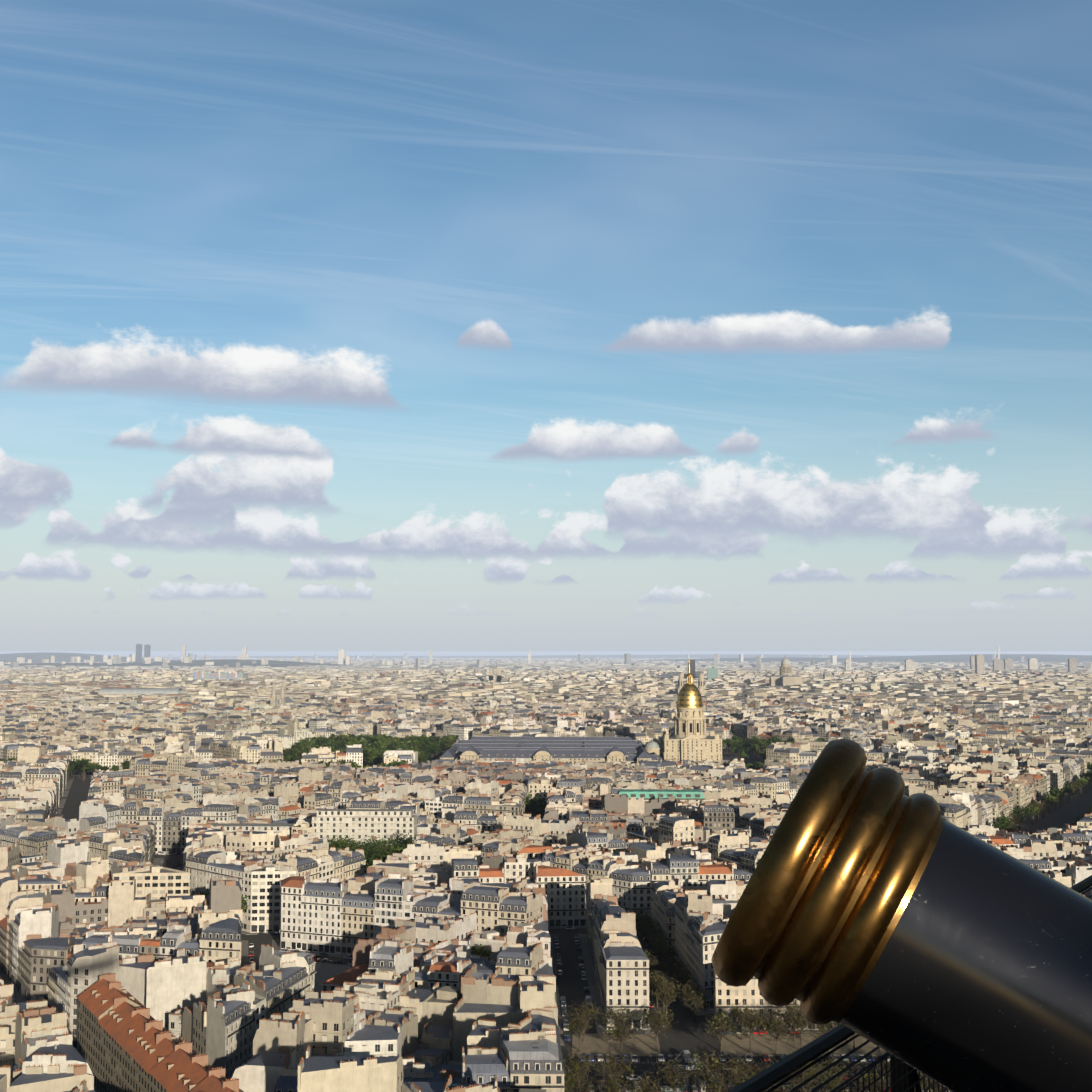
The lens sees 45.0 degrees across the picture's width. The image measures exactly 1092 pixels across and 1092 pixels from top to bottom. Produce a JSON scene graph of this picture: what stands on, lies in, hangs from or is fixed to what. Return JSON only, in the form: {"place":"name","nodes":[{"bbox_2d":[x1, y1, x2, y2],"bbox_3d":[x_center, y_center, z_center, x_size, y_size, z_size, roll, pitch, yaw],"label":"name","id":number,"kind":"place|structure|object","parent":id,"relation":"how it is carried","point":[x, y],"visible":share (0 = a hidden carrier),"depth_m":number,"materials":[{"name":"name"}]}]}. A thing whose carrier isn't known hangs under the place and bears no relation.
{"place":"outdoors","nodes":[
{"label":"outdoors","id":0,"kind":"place"},
{"bbox_2d":[0,739,1088,1091],"bbox_3d":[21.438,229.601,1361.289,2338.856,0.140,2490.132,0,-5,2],"label":"street","id":1,"kind":"structure","parent":0,"point":[326,971],"depth_m":499.46,"materials":[{"name":"grey asphalt"}]},
{"bbox_2d":[0,651,1091,1090],"bbox_3d":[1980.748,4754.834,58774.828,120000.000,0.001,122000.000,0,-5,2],"label":"ground","id":2,"kind":"structure","parent":0,"point":[688,1033],"depth_m":945.54,"materials":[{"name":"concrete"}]},
{"bbox_2d":[13,815,1020,1091],"bbox_3d":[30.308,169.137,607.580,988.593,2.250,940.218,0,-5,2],"label":"parked cars","id":3,"kind":"object","parent":2,"relation":"on","point":[563,999],"visible":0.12,"depth_m":513.44,"materials":[{"name":"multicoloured metal"}]},
{"bbox_2d":[0,644,1076,1091],"bbox_3d":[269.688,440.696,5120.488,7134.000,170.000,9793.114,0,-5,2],"label":"city building","id":4,"kind":"structure","parent":2,"relation":"on","point":[126,1042],"depth_m":379.76,"materials":[{"name":"beige stone"}]},
{"bbox_2d":[0,757,1091,1091],"bbox_3d":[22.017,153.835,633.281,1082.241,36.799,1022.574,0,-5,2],"label":"city","id":5,"kind":"object","parent":2,"relation":"on","point":[418,997],"visible":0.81,"depth_m":535.42,"materials":[{"name":"beige stone"}]},
{"bbox_2d":[0,695,1091,795],"bbox_3d":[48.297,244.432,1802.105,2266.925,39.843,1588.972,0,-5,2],"label":"city","id":6,"kind":"object","parent":2,"relation":"on","point":[177,736],"visible":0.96,"depth_m":1637.05,"materials":[{"name":"beige stone"}]},
{"bbox_2d":[0,668,1091,705],"bbox_3d":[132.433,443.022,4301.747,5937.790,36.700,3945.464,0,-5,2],"label":"city","id":7,"kind":"object","parent":2,"relation":"on","point":[937,685],"visible":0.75,"depth_m":3615.59,"materials":[{"name":"beige stone"}]},
{"bbox_2d":[0,731,1091,819],"bbox_3d":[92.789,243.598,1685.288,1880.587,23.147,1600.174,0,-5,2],"label":"trees","id":8,"kind":"object","parent":2,"relation":"on","point":[378,746],"visible":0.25,"depth_m":1414.03,"materials":[{"name":"green plant"}]},
{"bbox_2d":[440,663,721,763],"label":"invalides","id":9,"kind":"object","parent":2,"relation":"on","point":[688,738],"visible":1,"depth_m":1365.67,"materials":[{"name":"beige stone"}]},
{"bbox_2d":[163,799,1091,1091],"bbox_3d":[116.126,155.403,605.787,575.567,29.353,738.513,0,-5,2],"label":"trees","id":10,"kind":"object","parent":2,"relation":"on","point":[659,985],"visible":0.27,"depth_m":401.20,"materials":[{"name":"green plant"}]},
{"bbox_2d":[0,653,1091,671],"bbox_3d":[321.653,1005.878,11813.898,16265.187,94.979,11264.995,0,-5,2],"label":"city horizon","id":11,"kind":"structure","parent":0,"point":[625,662],"depth_m":8384.68,"materials":[{"name":"grey concrete"}]},
{"bbox_2d":[0,652,1091,667],"bbox_3d":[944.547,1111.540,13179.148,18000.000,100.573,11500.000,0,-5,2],"label":"hills","id":12,"kind":"structure","parent":0,"point":[45,658],"depth_m":11265.87,"materials":[{"name":"blue soil"}]},
{"bbox_2d":[0,0,1091,650],"label":"sky","id":13,"kind":"structure","parent":0,"point":[325,325],"materials":[{"name":"blue"}]},
{"bbox_2d":[571,1007,944,1091],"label":"avenue road","id":14,"kind":"structure","parent":0,"point":[733,1045],"depth_m":400.25,"materials":[{"name":"grey asphalt"}]},
{"bbox_2d":[580,1050,951,1091],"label":"cars","id":15,"kind":"object","parent":14,"relation":"on","point":[687,1056],"visible":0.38,"depth_m":391.31,"materials":[{"name":"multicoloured metal"}]},
{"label":"deck floor","id":16,"kind":"structure","parent":0,"visible":0},
{"bbox_2d":[711,738,1091,1091],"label":"telescope","id":17,"kind":"object","parent":16,"relation":"on","point":[919,932],"visible":1,"depth_m":0.70,"materials":[{"name":"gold metal"}]},
{"bbox_2d":[728,875,1091,1091],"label":"safety fence","id":18,"kind":"object","parent":16,"relation":"on","point":[904,1077],"visible":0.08,"depth_m":3.91,"materials":[{"name":"metal"}]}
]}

